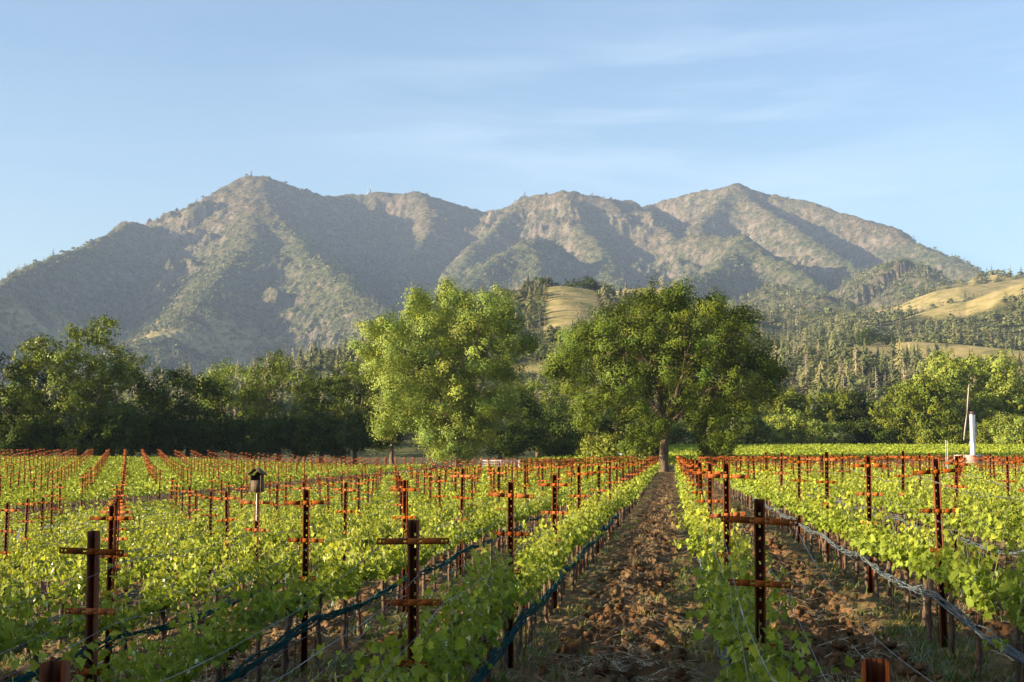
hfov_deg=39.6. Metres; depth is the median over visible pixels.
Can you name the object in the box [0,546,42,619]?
grapevine
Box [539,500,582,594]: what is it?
grapevine
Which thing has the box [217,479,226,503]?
trellis post
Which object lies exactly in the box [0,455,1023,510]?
distant grapevines
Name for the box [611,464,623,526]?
trellis post
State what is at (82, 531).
grapevine
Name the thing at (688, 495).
grapevine
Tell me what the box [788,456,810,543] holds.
trellis post
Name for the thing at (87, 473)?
trellis post
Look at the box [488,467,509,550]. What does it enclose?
trellis post
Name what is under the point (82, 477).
trellis post
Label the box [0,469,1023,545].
distant vine
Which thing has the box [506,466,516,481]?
trellis post
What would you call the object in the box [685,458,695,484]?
trellis post
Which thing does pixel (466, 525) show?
grapevine
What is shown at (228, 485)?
trellis post
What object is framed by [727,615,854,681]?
grapevine
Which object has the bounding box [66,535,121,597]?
grapevine
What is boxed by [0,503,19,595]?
trellis post
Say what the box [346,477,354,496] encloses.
trellis post
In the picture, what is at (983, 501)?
grapevine
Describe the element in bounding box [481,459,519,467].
field gate
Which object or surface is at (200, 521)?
trellis wire
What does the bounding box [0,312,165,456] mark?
oak tree
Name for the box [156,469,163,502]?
trellis post
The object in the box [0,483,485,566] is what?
trellis wire
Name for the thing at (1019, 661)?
drip hose
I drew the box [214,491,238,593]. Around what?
trellis post
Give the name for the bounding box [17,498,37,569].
trellis post
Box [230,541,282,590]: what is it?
grapevine
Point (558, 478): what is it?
trellis post
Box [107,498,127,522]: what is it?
trellis post
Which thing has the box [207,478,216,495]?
trellis post
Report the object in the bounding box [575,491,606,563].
grapevine
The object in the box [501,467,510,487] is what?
trellis post
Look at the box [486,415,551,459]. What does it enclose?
thicket bush
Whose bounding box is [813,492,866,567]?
grapevine
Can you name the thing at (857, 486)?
grapevine
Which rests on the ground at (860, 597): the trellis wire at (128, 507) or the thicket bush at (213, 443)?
the thicket bush at (213, 443)
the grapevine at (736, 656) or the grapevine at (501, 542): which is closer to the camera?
the grapevine at (736, 656)
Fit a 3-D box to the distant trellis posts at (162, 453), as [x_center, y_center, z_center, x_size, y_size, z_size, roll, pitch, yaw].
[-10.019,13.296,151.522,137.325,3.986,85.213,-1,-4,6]
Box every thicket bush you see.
[0,411,66,456]
[66,401,159,458]
[129,410,198,457]
[178,413,245,460]
[218,410,293,460]
[266,410,342,460]
[308,407,374,464]
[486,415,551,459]
[522,415,596,456]
[594,417,634,442]
[656,420,707,451]
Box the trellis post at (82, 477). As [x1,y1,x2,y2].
[78,475,86,506]
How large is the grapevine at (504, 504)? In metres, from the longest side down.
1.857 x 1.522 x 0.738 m
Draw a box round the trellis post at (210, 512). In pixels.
[200,492,221,573]
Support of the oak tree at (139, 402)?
on the ground at (860, 597)
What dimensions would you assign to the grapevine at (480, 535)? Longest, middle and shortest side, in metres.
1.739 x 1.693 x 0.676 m
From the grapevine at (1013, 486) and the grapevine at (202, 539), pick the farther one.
the grapevine at (1013, 486)
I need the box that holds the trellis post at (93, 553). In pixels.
[59,530,124,681]
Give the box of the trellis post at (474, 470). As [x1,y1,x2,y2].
[469,468,480,490]
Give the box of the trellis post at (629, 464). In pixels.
[624,460,634,512]
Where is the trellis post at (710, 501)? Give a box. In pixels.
[693,463,725,528]
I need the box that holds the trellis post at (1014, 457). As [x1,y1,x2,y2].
[1009,454,1020,478]
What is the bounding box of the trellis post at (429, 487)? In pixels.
[423,472,436,509]
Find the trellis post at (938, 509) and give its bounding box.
[912,458,960,647]
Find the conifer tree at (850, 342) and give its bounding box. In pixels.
[846,323,855,347]
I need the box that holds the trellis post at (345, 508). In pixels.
[333,482,358,560]
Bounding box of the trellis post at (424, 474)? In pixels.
[419,471,428,515]
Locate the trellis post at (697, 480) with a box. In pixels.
[686,460,705,497]
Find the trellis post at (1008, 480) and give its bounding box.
[996,456,1016,540]
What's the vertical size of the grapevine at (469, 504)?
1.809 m
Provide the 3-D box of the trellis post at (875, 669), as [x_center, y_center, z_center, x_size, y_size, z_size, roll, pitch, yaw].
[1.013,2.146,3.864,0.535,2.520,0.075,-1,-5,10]
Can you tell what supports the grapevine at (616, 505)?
on the ground at (860, 597)
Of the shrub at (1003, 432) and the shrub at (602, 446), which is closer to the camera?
the shrub at (602, 446)
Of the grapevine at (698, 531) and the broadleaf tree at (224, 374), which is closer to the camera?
the grapevine at (698, 531)
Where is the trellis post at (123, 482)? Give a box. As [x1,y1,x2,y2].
[120,472,127,499]
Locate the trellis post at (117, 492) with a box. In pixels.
[110,486,122,497]
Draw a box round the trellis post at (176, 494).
[171,482,182,524]
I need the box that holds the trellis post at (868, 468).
[858,460,877,492]
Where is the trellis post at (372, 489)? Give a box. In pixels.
[368,476,378,497]
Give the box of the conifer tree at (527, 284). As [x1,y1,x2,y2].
[525,275,530,291]
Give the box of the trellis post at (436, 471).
[432,469,440,486]
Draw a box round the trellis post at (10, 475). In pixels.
[7,473,14,492]
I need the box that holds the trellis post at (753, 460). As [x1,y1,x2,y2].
[746,456,760,498]
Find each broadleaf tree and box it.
[192,358,259,461]
[342,272,546,469]
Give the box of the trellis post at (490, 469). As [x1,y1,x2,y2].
[487,467,495,488]
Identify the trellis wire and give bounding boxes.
[0,468,576,608]
[0,470,561,585]
[0,472,485,532]
[0,474,451,522]
[0,482,557,653]
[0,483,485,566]
[0,483,523,596]
[1,472,518,545]
[1,475,393,512]
[1,475,443,523]
[1,481,571,678]
[2,475,403,514]
[3,486,501,589]
[4,472,517,550]
[5,483,481,563]
[8,477,416,516]
[9,487,424,548]
[10,478,404,516]
[10,478,451,532]
[22,485,410,536]
[37,485,415,535]
[160,471,613,681]
[272,469,632,681]
[310,488,600,681]
[377,487,618,681]
[681,465,773,681]
[684,479,748,681]
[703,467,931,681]
[706,488,826,681]
[739,461,1019,500]
[741,471,1022,553]
[757,460,1023,489]
[775,476,1021,538]
[777,468,1018,496]
[788,459,1023,471]
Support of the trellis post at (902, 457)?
on the ground at (860, 597)
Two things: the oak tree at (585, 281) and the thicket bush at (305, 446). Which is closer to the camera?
the thicket bush at (305, 446)
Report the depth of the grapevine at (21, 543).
35.45 m
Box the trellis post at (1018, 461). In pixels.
[1013,459,1023,491]
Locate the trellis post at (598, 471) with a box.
[588,466,609,552]
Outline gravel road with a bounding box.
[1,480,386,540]
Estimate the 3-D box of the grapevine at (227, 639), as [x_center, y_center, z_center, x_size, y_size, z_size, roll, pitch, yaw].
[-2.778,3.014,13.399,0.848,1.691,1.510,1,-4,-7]
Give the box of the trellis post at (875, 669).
[862,658,889,681]
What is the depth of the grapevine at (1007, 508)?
32.76 m
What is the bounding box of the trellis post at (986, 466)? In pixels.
[980,454,988,474]
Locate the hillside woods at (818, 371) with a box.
[0,276,1023,435]
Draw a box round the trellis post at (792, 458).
[788,455,797,476]
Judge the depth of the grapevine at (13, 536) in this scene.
40.24 m
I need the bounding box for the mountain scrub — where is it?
[0,174,986,371]
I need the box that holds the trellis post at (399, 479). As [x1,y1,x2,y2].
[392,476,402,519]
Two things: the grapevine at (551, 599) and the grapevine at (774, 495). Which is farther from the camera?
the grapevine at (774, 495)
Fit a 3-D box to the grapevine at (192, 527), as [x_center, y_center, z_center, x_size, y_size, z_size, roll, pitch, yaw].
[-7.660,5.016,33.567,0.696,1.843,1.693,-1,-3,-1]
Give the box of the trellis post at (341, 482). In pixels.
[336,479,343,507]
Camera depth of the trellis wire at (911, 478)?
15.83 m
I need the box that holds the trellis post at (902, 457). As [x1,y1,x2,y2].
[891,451,914,533]
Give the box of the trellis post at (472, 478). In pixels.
[466,474,479,522]
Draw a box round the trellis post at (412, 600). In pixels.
[377,520,448,681]
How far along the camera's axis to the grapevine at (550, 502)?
47.17 m
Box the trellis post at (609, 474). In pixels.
[601,462,618,536]
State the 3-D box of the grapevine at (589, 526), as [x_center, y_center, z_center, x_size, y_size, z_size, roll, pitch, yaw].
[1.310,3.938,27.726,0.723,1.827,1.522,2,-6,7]
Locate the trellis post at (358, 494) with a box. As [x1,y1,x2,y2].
[350,478,365,531]
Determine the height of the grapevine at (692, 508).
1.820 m
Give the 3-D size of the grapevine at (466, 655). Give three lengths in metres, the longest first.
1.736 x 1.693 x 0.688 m
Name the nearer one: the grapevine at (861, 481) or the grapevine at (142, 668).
the grapevine at (142, 668)
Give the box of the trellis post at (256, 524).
[240,493,273,583]
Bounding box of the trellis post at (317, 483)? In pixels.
[314,474,322,506]
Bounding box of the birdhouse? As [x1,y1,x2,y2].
[246,468,266,520]
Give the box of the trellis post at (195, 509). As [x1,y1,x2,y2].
[187,490,204,550]
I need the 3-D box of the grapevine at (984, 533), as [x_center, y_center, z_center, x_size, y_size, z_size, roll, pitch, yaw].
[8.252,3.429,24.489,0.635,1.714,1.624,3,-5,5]
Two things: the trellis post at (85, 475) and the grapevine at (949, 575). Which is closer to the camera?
the grapevine at (949, 575)
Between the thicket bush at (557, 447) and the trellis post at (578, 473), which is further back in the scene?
the thicket bush at (557, 447)
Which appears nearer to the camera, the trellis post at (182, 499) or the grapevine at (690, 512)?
the grapevine at (690, 512)
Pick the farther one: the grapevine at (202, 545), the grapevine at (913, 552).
the grapevine at (202, 545)
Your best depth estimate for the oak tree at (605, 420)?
284.77 m
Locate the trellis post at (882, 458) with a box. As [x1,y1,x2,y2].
[876,455,886,477]
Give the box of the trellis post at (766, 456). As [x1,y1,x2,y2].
[758,452,772,517]
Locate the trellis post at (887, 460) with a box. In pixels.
[880,452,891,486]
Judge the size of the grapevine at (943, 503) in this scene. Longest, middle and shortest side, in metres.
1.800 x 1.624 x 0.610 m
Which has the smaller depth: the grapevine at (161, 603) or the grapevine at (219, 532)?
the grapevine at (161, 603)
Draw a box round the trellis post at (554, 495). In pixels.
[538,475,571,607]
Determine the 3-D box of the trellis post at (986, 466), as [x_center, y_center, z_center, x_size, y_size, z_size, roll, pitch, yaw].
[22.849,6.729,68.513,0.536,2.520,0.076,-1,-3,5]
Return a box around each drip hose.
[70,556,385,669]
[237,508,566,681]
[493,508,625,662]
[744,496,1023,664]
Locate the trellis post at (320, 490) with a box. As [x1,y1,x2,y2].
[315,478,324,500]
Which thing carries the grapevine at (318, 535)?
on the ground at (860, 597)
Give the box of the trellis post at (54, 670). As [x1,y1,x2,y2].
[39,660,70,681]
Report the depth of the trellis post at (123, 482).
85.86 m
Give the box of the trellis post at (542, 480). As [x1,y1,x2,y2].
[534,463,548,528]
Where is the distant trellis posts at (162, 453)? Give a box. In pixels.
[0,448,1023,490]
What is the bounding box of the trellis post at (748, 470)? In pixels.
[742,456,752,506]
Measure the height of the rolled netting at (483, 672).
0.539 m
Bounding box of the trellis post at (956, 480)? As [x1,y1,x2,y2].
[943,456,970,551]
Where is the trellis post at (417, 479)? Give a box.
[413,471,421,487]
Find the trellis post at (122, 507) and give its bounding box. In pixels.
[104,500,129,600]
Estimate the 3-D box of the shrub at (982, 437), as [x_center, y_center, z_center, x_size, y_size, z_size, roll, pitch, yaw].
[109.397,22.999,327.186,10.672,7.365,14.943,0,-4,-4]
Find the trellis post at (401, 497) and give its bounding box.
[391,481,411,524]
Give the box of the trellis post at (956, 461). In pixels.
[947,460,966,492]
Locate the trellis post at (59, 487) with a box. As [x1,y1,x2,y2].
[53,483,66,531]
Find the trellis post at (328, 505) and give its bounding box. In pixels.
[320,480,333,515]
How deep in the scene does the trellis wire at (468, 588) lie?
10.73 m
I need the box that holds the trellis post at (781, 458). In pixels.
[772,452,788,529]
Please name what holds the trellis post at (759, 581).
on the ground at (860, 597)
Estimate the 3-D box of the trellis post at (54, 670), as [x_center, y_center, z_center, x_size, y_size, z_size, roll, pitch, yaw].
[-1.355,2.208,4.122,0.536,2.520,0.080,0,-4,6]
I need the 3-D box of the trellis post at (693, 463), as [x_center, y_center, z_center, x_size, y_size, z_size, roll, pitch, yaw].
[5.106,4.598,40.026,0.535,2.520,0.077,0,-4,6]
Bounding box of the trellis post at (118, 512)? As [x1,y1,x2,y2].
[100,503,132,607]
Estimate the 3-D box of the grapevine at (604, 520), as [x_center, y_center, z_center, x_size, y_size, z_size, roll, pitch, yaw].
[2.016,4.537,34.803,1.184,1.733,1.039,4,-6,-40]
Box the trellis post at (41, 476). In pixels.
[37,473,44,510]
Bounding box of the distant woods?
[0,254,1023,394]
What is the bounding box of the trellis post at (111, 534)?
[89,506,133,669]
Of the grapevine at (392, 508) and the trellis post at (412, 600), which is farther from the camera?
the grapevine at (392, 508)
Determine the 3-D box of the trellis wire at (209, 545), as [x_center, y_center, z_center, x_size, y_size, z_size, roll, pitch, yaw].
[-2.439,4.383,38.904,0.031,0.128,54.900,-1,-4,6]
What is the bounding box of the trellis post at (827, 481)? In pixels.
[813,452,840,561]
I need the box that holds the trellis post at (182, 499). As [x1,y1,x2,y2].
[176,487,188,521]
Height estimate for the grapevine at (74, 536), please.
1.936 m
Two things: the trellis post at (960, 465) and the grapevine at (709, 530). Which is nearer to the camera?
the grapevine at (709, 530)
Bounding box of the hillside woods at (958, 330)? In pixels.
[199,280,1023,376]
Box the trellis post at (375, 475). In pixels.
[372,473,380,491]
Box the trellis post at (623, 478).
[618,463,629,486]
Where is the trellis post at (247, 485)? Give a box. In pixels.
[243,475,249,499]
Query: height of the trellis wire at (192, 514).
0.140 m
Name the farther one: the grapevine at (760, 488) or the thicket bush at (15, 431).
the thicket bush at (15, 431)
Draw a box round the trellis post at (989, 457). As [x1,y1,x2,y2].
[984,454,996,479]
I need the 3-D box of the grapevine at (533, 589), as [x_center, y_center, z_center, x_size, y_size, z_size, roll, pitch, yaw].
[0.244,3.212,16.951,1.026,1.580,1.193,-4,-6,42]
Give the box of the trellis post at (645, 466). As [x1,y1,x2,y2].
[642,458,648,470]
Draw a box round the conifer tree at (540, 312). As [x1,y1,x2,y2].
[536,302,542,319]
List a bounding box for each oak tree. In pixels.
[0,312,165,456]
[0,351,51,449]
[105,392,175,456]
[131,366,241,459]
[230,344,326,462]
[290,373,350,462]
[317,357,390,463]
[349,374,426,464]
[464,389,548,464]
[502,375,577,456]
[532,271,799,471]
[532,276,560,286]
[541,397,619,453]
[562,278,576,286]
[572,275,597,289]
[587,282,606,290]
[592,395,660,438]
[683,392,763,437]
[756,385,818,434]
[794,388,864,431]
[829,390,893,443]
[855,327,878,345]
[868,371,964,444]
[869,332,895,344]
[908,346,1023,442]
[966,410,1023,432]
[1003,394,1023,418]
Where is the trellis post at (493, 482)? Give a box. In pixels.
[487,470,496,507]
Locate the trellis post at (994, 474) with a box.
[985,456,1001,491]
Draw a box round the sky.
[0,0,1023,280]
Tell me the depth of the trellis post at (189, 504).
47.93 m
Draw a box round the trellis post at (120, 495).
[112,491,125,523]
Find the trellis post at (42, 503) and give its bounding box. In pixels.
[35,498,51,552]
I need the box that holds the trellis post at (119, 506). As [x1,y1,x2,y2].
[109,496,126,542]
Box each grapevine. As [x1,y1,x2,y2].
[0,523,30,571]
[0,528,40,562]
[0,529,16,550]
[0,535,21,575]
[0,543,76,655]
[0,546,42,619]
[0,572,47,660]
[0,579,23,613]
[0,584,77,681]
[0,613,150,681]
[1,529,52,591]
[9,520,44,543]
[13,534,58,594]
[22,520,60,582]
[25,530,78,617]
[30,556,86,646]
[37,524,63,541]
[38,541,82,584]
[43,563,136,681]
[44,526,73,569]
[47,543,100,606]
[55,514,78,542]
[60,513,89,547]
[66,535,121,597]
[66,601,197,681]
[67,512,96,540]
[71,520,105,546]
[72,522,107,557]
[78,561,166,678]
[84,535,129,599]
[99,523,127,548]
[99,537,172,603]
[100,521,127,543]
[104,534,149,593]
[119,526,149,577]
[122,514,136,541]
[122,537,177,619]
[124,519,177,591]
[127,519,171,549]
[129,515,159,549]
[133,578,233,681]
[135,555,215,655]
[144,517,178,559]
[145,509,164,535]
[145,527,208,612]
[154,522,189,587]
[156,512,190,547]
[156,524,189,555]
[161,534,232,635]
[166,516,204,555]
[167,575,262,681]
[169,509,203,540]
[175,528,215,546]
[179,529,235,604]
[188,534,240,596]
[193,520,217,539]
[195,547,262,630]
[205,505,234,531]
[206,526,267,630]
[207,517,224,567]
[208,546,293,681]
[217,505,246,535]
[222,509,248,561]
[223,530,269,588]
[224,510,273,585]
[229,505,265,540]
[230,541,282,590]
[236,506,253,543]
[239,515,282,556]
[244,502,271,531]
[257,508,289,531]
[261,512,301,550]
[262,532,301,589]
[271,556,346,680]
[272,542,324,572]
[273,524,357,664]
[274,512,299,549]
[280,512,309,572]
[284,499,302,551]
[294,505,318,552]
[296,510,341,536]
[301,499,324,545]
[306,522,353,563]
[310,624,455,681]
[311,525,373,650]
[311,627,464,681]
[315,504,335,524]
[316,507,356,560]
[317,523,386,637]
[321,504,356,530]
[326,502,371,529]
[332,511,365,564]
[335,579,469,681]
[348,506,374,563]
[349,496,374,546]
[349,511,374,530]
[357,519,407,620]
[364,502,383,547]
[366,499,395,526]
[367,509,390,560]
[369,505,409,558]
[378,513,432,613]
[379,499,408,526]
[387,503,412,537]
[388,493,401,520]
[393,499,424,529]
[396,515,438,569]
[397,509,450,597]
[409,503,430,530]
[412,497,432,535]
[416,503,452,591]
[418,500,446,529]
[419,536,523,681]
[423,568,497,681]
[425,498,458,528]
[429,500,457,529]
[435,494,456,526]
[439,508,475,584]
[441,550,512,681]
[445,506,488,577]
[446,491,464,522]
[448,500,487,574]
[451,491,474,519]
[453,499,491,568]
[464,492,474,518]
[464,528,539,674]
[471,492,498,563]
[474,491,507,559]
[480,543,560,660]
[490,491,514,556]
[491,485,525,548]
[493,491,516,552]
[503,518,552,644]
[505,513,572,622]
[511,489,530,544]
[514,488,530,544]
[514,491,530,537]
[516,489,536,514]
[518,524,572,602]
[525,541,577,631]
[526,486,548,531]
[528,488,545,535]
[529,491,550,530]
[530,515,575,615]
[532,489,558,526]
[538,487,565,526]
[538,513,585,590]
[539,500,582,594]
[560,505,604,581]
[561,498,598,577]
[563,499,604,569]
[568,494,599,571]
[572,489,613,550]
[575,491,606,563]
[582,491,620,551]
[583,486,616,524]
[584,487,609,555]
[591,491,627,539]
[592,487,612,543]
[595,492,611,547]
[601,484,622,535]
[603,479,622,531]
[603,483,627,514]
[611,479,641,528]
[614,488,634,527]
[619,490,624,526]
[665,486,707,508]
[669,510,720,558]
[671,486,705,523]
[671,501,720,592]
[677,482,693,509]
[678,487,722,519]
[679,485,707,530]
[679,487,720,521]
[679,490,718,562]
[682,503,713,535]
[682,530,753,664]
[683,551,794,661]
[685,482,720,522]
[687,524,768,660]
[691,491,721,529]
[691,494,715,532]
[695,507,747,560]
[696,506,753,557]
[696,526,748,632]
[697,518,773,575]
[701,534,793,635]
[702,559,815,681]
[719,625,821,681]
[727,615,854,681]
[754,477,786,517]
[754,480,784,527]
[756,469,771,497]
[758,470,778,521]
[762,469,785,517]
[763,480,788,526]
[770,484,796,535]
[771,478,795,532]
[773,484,790,530]
[780,474,808,541]
[780,492,810,543]
[785,477,811,538]
[791,489,836,561]
[792,493,814,547]
[797,482,820,552]
[807,478,835,554]
[811,503,853,565]
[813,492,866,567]
[824,479,865,574]
[829,469,851,511]
[829,474,847,505]
[833,471,863,516]
[837,472,855,517]
[837,491,875,582]
[839,497,905,597]
[841,502,907,591]
[846,474,865,513]
[849,479,887,505]
[852,473,877,506]
[857,501,927,608]
[865,479,914,535]
[868,471,893,523]
[872,481,888,521]
[879,479,921,527]
[879,482,900,529]
[881,511,960,619]
[897,477,931,534]
[899,513,993,631]
[903,517,993,659]
[905,478,936,533]
[905,527,970,643]
[913,469,931,501]
[919,474,935,500]
[923,483,945,498]
[926,482,952,517]
[926,487,953,537]
[941,474,953,500]
[941,476,960,517]
[941,508,1009,678]
[943,487,984,558]
[946,477,973,503]
[949,489,1009,560]
[951,476,984,507]
[964,477,994,524]
[971,491,1010,577]
[974,511,1023,681]
[977,482,1019,570]
[979,477,1002,521]
[979,477,1015,515]
[979,480,1023,515]
[982,628,1023,652]
[993,481,1023,544]
[998,484,1023,542]
[1000,477,1014,498]
[1006,492,1023,511]
[1007,475,1023,519]
[1015,543,1023,629]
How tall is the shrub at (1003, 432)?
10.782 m
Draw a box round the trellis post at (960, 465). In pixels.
[952,455,966,480]
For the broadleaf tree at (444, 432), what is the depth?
199.08 m
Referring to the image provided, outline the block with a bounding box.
[516,443,1023,469]
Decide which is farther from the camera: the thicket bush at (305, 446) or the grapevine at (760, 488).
the thicket bush at (305, 446)
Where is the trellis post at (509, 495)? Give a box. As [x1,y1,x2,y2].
[487,482,533,667]
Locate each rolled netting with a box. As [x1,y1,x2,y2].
[3,516,477,681]
[15,513,437,630]
[27,529,319,595]
[218,510,550,681]
[469,513,619,681]
[697,555,729,668]
[752,498,1023,662]
[801,492,1023,556]
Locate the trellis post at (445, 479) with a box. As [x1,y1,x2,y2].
[441,470,450,493]
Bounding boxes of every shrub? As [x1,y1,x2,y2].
[573,429,624,464]
[622,432,659,469]
[695,435,739,465]
[714,413,770,445]
[755,406,805,444]
[777,413,839,444]
[809,426,855,444]
[834,417,878,444]
[857,425,906,444]
[911,424,968,444]
[962,426,996,444]
[985,412,1023,444]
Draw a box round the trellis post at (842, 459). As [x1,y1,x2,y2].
[836,453,850,506]
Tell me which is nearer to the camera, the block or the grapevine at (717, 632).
the grapevine at (717, 632)
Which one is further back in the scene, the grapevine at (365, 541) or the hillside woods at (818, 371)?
the hillside woods at (818, 371)
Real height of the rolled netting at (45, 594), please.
0.246 m
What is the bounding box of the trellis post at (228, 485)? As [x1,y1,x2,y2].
[223,482,232,513]
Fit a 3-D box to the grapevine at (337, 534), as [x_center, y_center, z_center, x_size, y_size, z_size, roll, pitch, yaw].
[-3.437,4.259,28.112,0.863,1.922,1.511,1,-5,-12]
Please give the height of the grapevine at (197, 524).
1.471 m
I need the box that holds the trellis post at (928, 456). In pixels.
[922,453,935,481]
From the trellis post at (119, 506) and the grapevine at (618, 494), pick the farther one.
the grapevine at (618, 494)
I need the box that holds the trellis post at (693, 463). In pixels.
[684,459,702,488]
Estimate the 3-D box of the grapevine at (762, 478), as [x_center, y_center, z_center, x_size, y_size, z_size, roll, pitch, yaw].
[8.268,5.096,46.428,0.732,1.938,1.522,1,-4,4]
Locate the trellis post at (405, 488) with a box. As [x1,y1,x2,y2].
[389,480,419,611]
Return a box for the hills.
[0,175,1023,459]
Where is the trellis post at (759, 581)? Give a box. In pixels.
[721,499,798,658]
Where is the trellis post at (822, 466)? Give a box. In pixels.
[815,455,824,496]
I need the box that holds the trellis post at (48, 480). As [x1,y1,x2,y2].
[44,471,51,506]
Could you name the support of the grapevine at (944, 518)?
on the ground at (860, 597)
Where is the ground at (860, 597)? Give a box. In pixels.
[0,453,1023,681]
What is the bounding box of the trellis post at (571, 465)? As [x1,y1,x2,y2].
[565,462,577,506]
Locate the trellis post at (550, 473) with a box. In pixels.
[546,463,555,480]
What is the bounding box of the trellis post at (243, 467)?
[241,466,246,492]
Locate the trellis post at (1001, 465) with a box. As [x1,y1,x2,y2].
[998,456,1005,472]
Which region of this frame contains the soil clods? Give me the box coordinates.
[2,506,1022,681]
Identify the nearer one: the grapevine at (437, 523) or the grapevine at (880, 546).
the grapevine at (880, 546)
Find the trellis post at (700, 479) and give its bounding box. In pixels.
[687,462,713,507]
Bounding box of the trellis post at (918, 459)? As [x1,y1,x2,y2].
[911,455,927,487]
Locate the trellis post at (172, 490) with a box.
[167,478,176,522]
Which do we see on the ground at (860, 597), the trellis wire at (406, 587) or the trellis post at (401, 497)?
the trellis post at (401, 497)
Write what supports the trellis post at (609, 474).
on the ground at (860, 597)
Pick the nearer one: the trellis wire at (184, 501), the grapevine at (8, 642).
the grapevine at (8, 642)
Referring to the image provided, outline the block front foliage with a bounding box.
[522,456,1023,465]
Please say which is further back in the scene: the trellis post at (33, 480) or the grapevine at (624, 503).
the trellis post at (33, 480)
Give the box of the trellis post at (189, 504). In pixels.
[183,487,194,524]
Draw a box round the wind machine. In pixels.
[954,384,983,462]
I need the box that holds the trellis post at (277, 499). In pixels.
[268,485,285,552]
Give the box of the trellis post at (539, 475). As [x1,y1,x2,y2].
[533,463,542,482]
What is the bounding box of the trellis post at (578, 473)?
[566,466,591,572]
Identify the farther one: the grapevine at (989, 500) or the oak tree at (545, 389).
the oak tree at (545, 389)
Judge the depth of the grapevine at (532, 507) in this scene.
40.86 m
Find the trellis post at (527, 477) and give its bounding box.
[522,464,532,486]
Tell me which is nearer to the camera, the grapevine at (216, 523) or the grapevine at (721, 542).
the grapevine at (721, 542)
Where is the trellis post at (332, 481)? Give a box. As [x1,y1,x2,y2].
[328,475,337,493]
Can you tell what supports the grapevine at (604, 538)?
on the ground at (860, 597)
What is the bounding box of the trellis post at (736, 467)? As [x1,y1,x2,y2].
[732,455,741,497]
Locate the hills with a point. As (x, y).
(154, 263)
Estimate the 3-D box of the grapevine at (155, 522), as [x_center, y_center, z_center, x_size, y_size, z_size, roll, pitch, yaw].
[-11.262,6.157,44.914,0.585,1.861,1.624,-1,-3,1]
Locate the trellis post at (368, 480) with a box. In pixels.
[361,477,374,509]
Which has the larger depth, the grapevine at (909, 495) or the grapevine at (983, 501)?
the grapevine at (983, 501)
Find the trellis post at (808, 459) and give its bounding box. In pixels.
[801,455,812,478]
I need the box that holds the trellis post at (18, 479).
[15,471,21,491]
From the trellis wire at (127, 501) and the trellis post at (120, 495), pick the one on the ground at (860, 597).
the trellis post at (120, 495)
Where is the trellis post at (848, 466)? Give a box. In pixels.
[844,454,854,473]
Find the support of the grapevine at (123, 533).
on the ground at (860, 597)
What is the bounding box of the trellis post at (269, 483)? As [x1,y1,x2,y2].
[264,480,275,498]
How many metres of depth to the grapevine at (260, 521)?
39.48 m
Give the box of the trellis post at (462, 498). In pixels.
[450,469,474,575]
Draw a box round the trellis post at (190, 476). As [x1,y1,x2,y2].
[188,468,192,486]
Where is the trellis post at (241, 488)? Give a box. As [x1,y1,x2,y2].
[235,485,247,512]
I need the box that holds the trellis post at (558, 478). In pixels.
[552,463,565,520]
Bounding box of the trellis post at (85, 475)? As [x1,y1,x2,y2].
[81,473,86,504]
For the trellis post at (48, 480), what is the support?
on the ground at (860, 597)
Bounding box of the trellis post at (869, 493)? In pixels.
[851,456,885,592]
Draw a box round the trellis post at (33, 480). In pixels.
[30,477,38,512]
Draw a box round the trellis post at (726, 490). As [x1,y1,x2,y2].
[703,463,749,572]
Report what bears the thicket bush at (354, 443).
on the ground at (860, 597)
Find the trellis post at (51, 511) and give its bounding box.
[44,491,58,533]
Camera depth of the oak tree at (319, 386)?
264.23 m
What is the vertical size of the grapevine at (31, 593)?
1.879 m
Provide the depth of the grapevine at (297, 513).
42.86 m
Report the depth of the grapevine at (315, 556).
25.75 m
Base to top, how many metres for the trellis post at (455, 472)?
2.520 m
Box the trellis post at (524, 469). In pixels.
[516,465,534,538]
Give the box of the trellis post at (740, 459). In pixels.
[734,456,743,502]
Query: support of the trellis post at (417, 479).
on the ground at (860, 597)
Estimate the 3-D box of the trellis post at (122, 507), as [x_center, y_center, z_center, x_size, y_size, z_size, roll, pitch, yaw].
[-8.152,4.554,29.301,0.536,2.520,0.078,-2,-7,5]
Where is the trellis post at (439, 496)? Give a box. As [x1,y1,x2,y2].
[430,476,446,512]
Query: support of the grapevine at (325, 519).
on the ground at (860, 597)
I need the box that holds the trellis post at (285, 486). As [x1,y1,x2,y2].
[280,482,289,509]
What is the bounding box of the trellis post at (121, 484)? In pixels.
[116,481,127,505]
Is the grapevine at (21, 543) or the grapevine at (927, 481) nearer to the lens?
the grapevine at (21, 543)
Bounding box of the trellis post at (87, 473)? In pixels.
[84,471,91,494]
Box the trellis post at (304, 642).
[283,490,328,671]
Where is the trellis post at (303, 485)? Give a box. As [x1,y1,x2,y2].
[293,482,313,523]
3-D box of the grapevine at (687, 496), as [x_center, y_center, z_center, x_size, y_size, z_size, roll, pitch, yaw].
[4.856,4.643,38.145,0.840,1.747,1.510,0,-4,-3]
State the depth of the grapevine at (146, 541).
31.14 m
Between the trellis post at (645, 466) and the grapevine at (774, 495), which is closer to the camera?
the grapevine at (774, 495)
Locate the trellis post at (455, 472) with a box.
[451,469,460,492]

